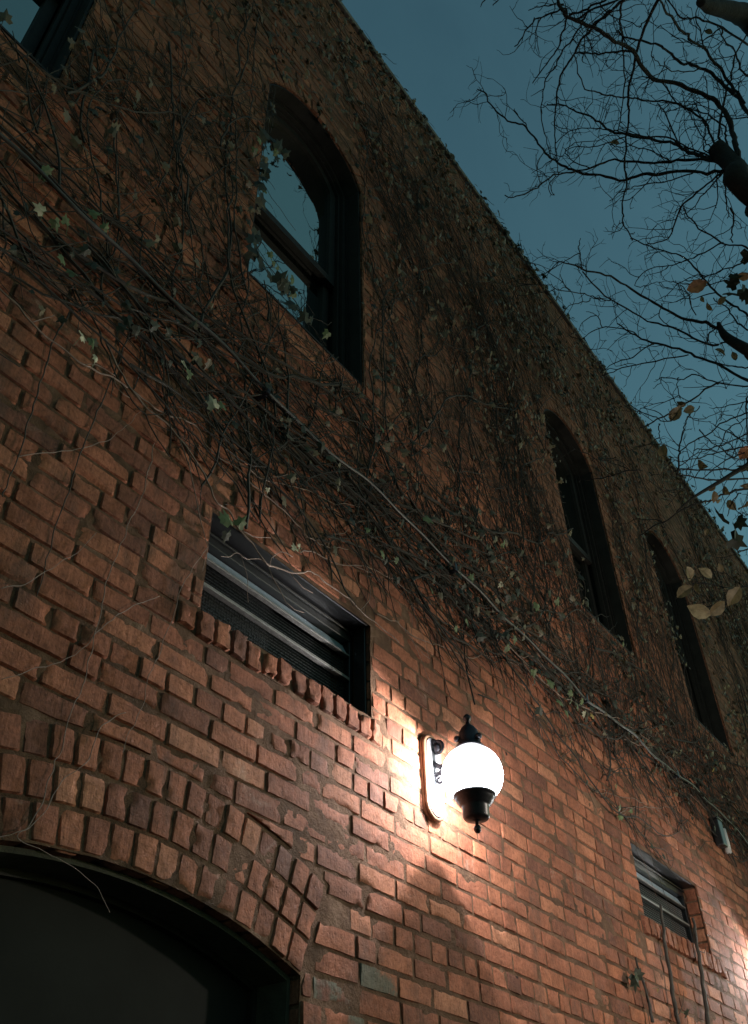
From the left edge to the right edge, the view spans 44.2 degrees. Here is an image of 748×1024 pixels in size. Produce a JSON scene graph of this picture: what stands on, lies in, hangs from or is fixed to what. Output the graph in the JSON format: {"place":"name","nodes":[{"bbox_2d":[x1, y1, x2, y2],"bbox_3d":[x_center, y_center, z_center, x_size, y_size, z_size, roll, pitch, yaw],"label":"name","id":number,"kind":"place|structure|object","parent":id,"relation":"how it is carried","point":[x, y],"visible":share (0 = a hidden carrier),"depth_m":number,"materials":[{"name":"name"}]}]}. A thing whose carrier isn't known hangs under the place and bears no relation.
{"place":"outdoors","nodes":[
{"label":"outdoors","id":0,"kind":"place"},
{"bbox_2d":[341,0,747,566],"label":"sky","id":1,"kind":"structure","parent":0,"point":[430,44],"materials":[{"name":"blue"}]},
{"label":"ground","id":2,"kind":"structure","parent":0,"visible":0},
{"bbox_2d":[0,0,747,1023],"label":"brick building","id":3,"kind":"structure","parent":2,"relation":"on","point":[242,828],"depth_m":3.40,"materials":[{"name":"brick"}]},
{"bbox_2d":[2,312,69,496],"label":"ivy vine","id":4,"kind":"object","parent":3,"relation":"attached to","point":[62,324],"visible":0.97,"depth_m":2.60,"materials":[{"name":"brown plant"}]},
{"bbox_2d":[0,0,93,82],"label":"arched window","id":5,"kind":"structure","parent":3,"relation":"in","point":[48,44],"depth_m":3.76,"materials":[{"name":"paint"}]},
{"bbox_2d":[0,532,96,588],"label":"ivy vine","id":6,"kind":"object","parent":3,"relation":"attached to","point":[45,571],"visible":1,"depth_m":2.35,"materials":[{"name":"brown plant"}]},
{"bbox_2d":[17,712,125,912],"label":"ivy vine","id":7,"kind":"object","parent":3,"relation":"attached to","point":[49,804],"visible":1,"depth_m":2.11,"materials":[{"name":"brown plant"}]},
{"bbox_2d":[0,443,154,836],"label":"ivy vine","id":8,"kind":"object","parent":3,"relation":"attached to","point":[91,652],"visible":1,"depth_m":2.39,"materials":[{"name":"brown plant"}]},
{"bbox_2d":[17,411,140,456],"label":"ivy vine","id":9,"kind":"object","parent":3,"relation":"attached to","point":[78,448],"visible":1,"depth_m":2.66,"materials":[{"name":"brown plant"}]},
{"bbox_2d":[3,596,159,678],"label":"ivy vine","id":10,"kind":"object","parent":3,"relation":"attached to","point":[90,640],"visible":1,"depth_m":2.40,"materials":[{"name":"brown plant"}]},
{"bbox_2d":[36,329,129,595],"bbox_3d":[-0.836,-0.214,2.727,0.012,1.177,0.086,-26,-46,26],"label":"ivy vine","id":11,"kind":"object","parent":3,"relation":"attached to","point":[78,459],"visible":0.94,"depth_m":2.66,"materials":[{"name":"brown plant"}]},
{"bbox_2d":[15,169,177,456],"bbox_3d":[-0.878,-0.648,2.998,0.049,0.735,0.733,-25,-46,25],"label":"ivy vine","id":12,"kind":"object","parent":3,"relation":"attached to","point":[40,209],"visible":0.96,"depth_m":2.95,"materials":[{"name":"brown plant"}]},
{"bbox_2d":[42,110,207,509],"bbox_3d":[-0.829,-0.829,3.247,0.056,1.610,0.907,-26,-46,26],"label":"ivy vine","id":13,"kind":"object","parent":3,"relation":"attached to","point":[92,213],"visible":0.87,"depth_m":3.27,"materials":[{"name":"brown plant"}]},
{"bbox_2d":[0,845,289,1023],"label":"arched door","id":14,"kind":"structure","parent":3,"relation":"in","point":[156,957],"depth_m":2.29,"materials":[{"name":"paint"}]},
{"bbox_2d":[122,548,206,752],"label":"ivy vine","id":15,"kind":"object","parent":3,"relation":"attached to","point":[161,649],"visible":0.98,"depth_m":2.61,"materials":[{"name":"brown plant"}]},
{"bbox_2d":[137,41,216,300],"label":"ivy vine","id":16,"kind":"object","parent":3,"relation":"attached to","point":[173,109],"visible":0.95,"depth_m":3.84,"materials":[{"name":"brown plant"}]},
{"bbox_2d":[0,288,369,549],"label":"ivy vine","id":17,"kind":"object","parent":3,"relation":"attached to","point":[212,403],"visible":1,"depth_m":3.03,"materials":[{"name":"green plant"}]},
{"bbox_2d":[184,5,260,187],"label":"ivy vine","id":18,"kind":"object","parent":3,"relation":"attached to","point":[249,111],"visible":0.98,"depth_m":4.73,"materials":[{"name":"brown plant"}]},
{"bbox_2d":[220,552,276,602],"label":"ivy vine","id":19,"kind":"object","parent":3,"relation":"attached to","point":[244,567],"visible":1,"depth_m":3.07,"materials":[{"name":"brown plant"}]},
{"bbox_2d":[105,339,399,642],"bbox_3d":[-0.361,0.088,3.244,0.065,0.632,1.612,-26,-46,26],"label":"ivy vine","id":20,"kind":"object","parent":3,"relation":"attached to","point":[226,521],"visible":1,"depth_m":3.09,"materials":[{"name":"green plant"}]},
{"bbox_2d":[248,110,295,230],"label":"ivy vine","id":21,"kind":"object","parent":3,"relation":"attached to","point":[260,200],"visible":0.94,"depth_m":4.55,"materials":[{"name":"green plant"}]},
{"bbox_2d":[235,188,330,356],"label":"ivy vine","id":22,"kind":"object","parent":3,"relation":"attached to","point":[282,282],"visible":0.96,"depth_m":4.15,"materials":[{"name":"green plant"}]},
{"bbox_2d":[201,512,367,713],"bbox_3d":[-0.360,0.415,3.301,0.198,0.415,0.884,-26,-46,26],"label":"slit window","id":23,"kind":"structure","parent":3,"relation":"in","point":[305,641],"depth_m":3.39,"materials":[{"name":"black paint"}]},
{"bbox_2d":[248,83,361,385],"bbox_3d":[-0.428,-1.573,5.043,0.244,2.113,0.850,-26,-46,26],"label":"arched window","id":24,"kind":"structure","parent":3,"relation":"in","point":[316,190],"depth_m":5.23,"materials":[{"name":"paint"}]},
{"bbox_2d":[232,457,396,541],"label":"ivy vine","id":25,"kind":"object","parent":3,"relation":"attached to","point":[297,487],"visible":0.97,"depth_m":3.57,"materials":[{"name":"brown plant"}]},
{"bbox_2d":[291,543,429,657],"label":"ivy vine","id":26,"kind":"object","parent":3,"relation":"attached to","point":[294,547],"visible":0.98,"depth_m":3.66,"materials":[{"name":"brown plant"}]},
{"bbox_2d":[0,0,747,886],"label":"ivy twigs","id":27,"kind":"object","parent":3,"relation":"attached to","point":[364,498],"visible":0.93,"depth_m":4.56,"materials":[{"name":"brown plant"}]},
{"bbox_2d":[0,132,747,853],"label":"wall cable","id":28,"kind":"object","parent":3,"relation":"attached to","point":[140,268],"depth_m":3.72,"materials":[{"name":"brown metal"}]},
{"bbox_2d":[503,634,661,739],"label":"ivy vine","id":29,"kind":"object","parent":28,"relation":"hanging from","point":[508,647],"visible":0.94,"depth_m":5.03,"materials":[{"name":"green plant"}]},
{"bbox_2d":[389,324,413,454],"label":"ivy vine","id":30,"kind":"object","parent":3,"relation":"attached to","point":[405,394],"visible":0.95,"depth_m":4.91,"materials":[{"name":"brown plant"}]},
{"bbox_2d":[376,584,534,704],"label":"ivy vine","id":31,"kind":"object","parent":3,"relation":"attached to","point":[439,645],"visible":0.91,"depth_m":3.92,"materials":[{"name":"brown plant"}]},
{"bbox_2d":[324,517,594,805],"bbox_3d":[0.475,0.603,4.309,0.062,0.892,2.202,-26,-46,26],"label":"ivy vine","id":32,"kind":"object","parent":3,"relation":"attached to","point":[481,636],"visible":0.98,"depth_m":4.17,"materials":[{"name":"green plant"}]},
{"bbox_2d":[419,714,502,833],"bbox_3d":[0.329,0.990,3.469,0.324,0.472,0.228,-26,-46,26],"label":"wall lantern","id":33,"kind":"object","parent":3,"relation":"attached to","point":[468,773],"depth_m":3.39,"materials":[{"name":"white glass"}]},
{"bbox_2d":[345,349,734,828],"bbox_3d":[1.281,0.786,5.599,0.078,1.295,4.680,-26,-46,26],"label":"ivy vine","id":34,"kind":"object","parent":3,"relation":"attached to","point":[501,615],"visible":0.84,"depth_m":4.60,"materials":[{"name":"brown plant"}]},
{"bbox_2d":[406,461,735,792],"bbox_3d":[1.561,0.953,5.949,0.069,0.838,4.689,-26,-46,26],"label":"ivy vine","id":35,"kind":"object","parent":3,"relation":"attached to","point":[536,606],"visible":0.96,"depth_m":5.14,"materials":[{"name":"brown plant"}]},
{"bbox_2d":[544,409,633,656],"bbox_3d":[1.490,0.091,7.040,0.244,2.113,0.850,-26,-46,26],"label":"arched window","id":36,"kind":"structure","parent":3,"relation":"in","point":[588,537],"depth_m":7.30,"materials":[{"name":"glass"}]},
{"bbox_2d":[526,702,678,911],"bbox_3d":[1.290,1.581,4.932,0.059,0.796,1.699,-26,-46,26],"label":"ivy vine","id":37,"kind":"object","parent":3,"relation":"attached to","point":[539,709],"visible":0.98,"depth_m":4.94,"materials":[{"name":"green plant"}]},
{"bbox_2d":[597,789,680,850],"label":"ivy vine","id":38,"kind":"object","parent":3,"relation":"attached to","point":[640,802],"visible":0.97,"depth_m":5.39,"materials":[{"name":"brown plant"}]},
{"bbox_2d":[621,763,684,893],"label":"ivy vine","id":39,"kind":"object","parent":3,"relation":"attached to","point":[654,814],"visible":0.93,"depth_m":5.31,"materials":[{"name":"brown plant"}]},
{"bbox_2d":[628,957,689,1022],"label":"ivy vine","id":40,"kind":"object","parent":3,"relation":"attached to","point":[636,977],"visible":1,"depth_m":4.25,"materials":[{"name":"green plant"}]},
{"bbox_2d":[630,842,693,942],"bbox_3d":[1.594,2.220,5.236,0.198,0.403,0.947,-26,-46,26],"label":"slit window","id":41,"kind":"structure","parent":3,"relation":"in","point":[672,887],"depth_m":5.38,"materials":[{"name":"black paint"}]},
{"bbox_2d":[622,717,709,813],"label":"ivy vine","id":42,"kind":"object","parent":3,"relation":"attached to","point":[668,759],"visible":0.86,"depth_m":6.14,"materials":[{"name":"brown plant"}]},
{"bbox_2d":[659,904,683,1023],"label":"ivy vine","id":43,"kind":"object","parent":3,"relation":"attached to","point":[675,1008],"visible":1,"depth_m":4.63,"materials":[{"name":"brown plant"}]},
{"bbox_2d":[646,532,730,752],"bbox_3d":[2.653,1.100,8.250,0.244,2.113,0.850,-26,-46,26],"label":"arched window","id":44,"kind":"structure","parent":3,"relation":"in","point":[704,701],"depth_m":8.49,"materials":[{"name":"glass"}]},
{"bbox_2d":[691,917,709,1023],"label":"ivy vine","id":45,"kind":"object","parent":3,"relation":"attached to","point":[704,995],"visible":1,"depth_m":4.98,"materials":[{"name":"brown plant"}]},
{"bbox_2d":[709,816,731,853],"bbox_3d":[2.397,2.236,6.365,0.064,0.213,0.160,-26,-46,26],"label":"electrical box","id":46,"kind":"object","parent":3,"relation":"attached to","point":[721,840],"visible":0.93,"depth_m":6.33,"materials":[{"name":"black paint"}]},
{"bbox_2d":[448,0,747,618],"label":"bare tree","id":47,"kind":"object","parent":2,"relation":"on","point":[728,160],"visible":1,"depth_m":6.54,"materials":[{"name":"brown plant"}]}
]}

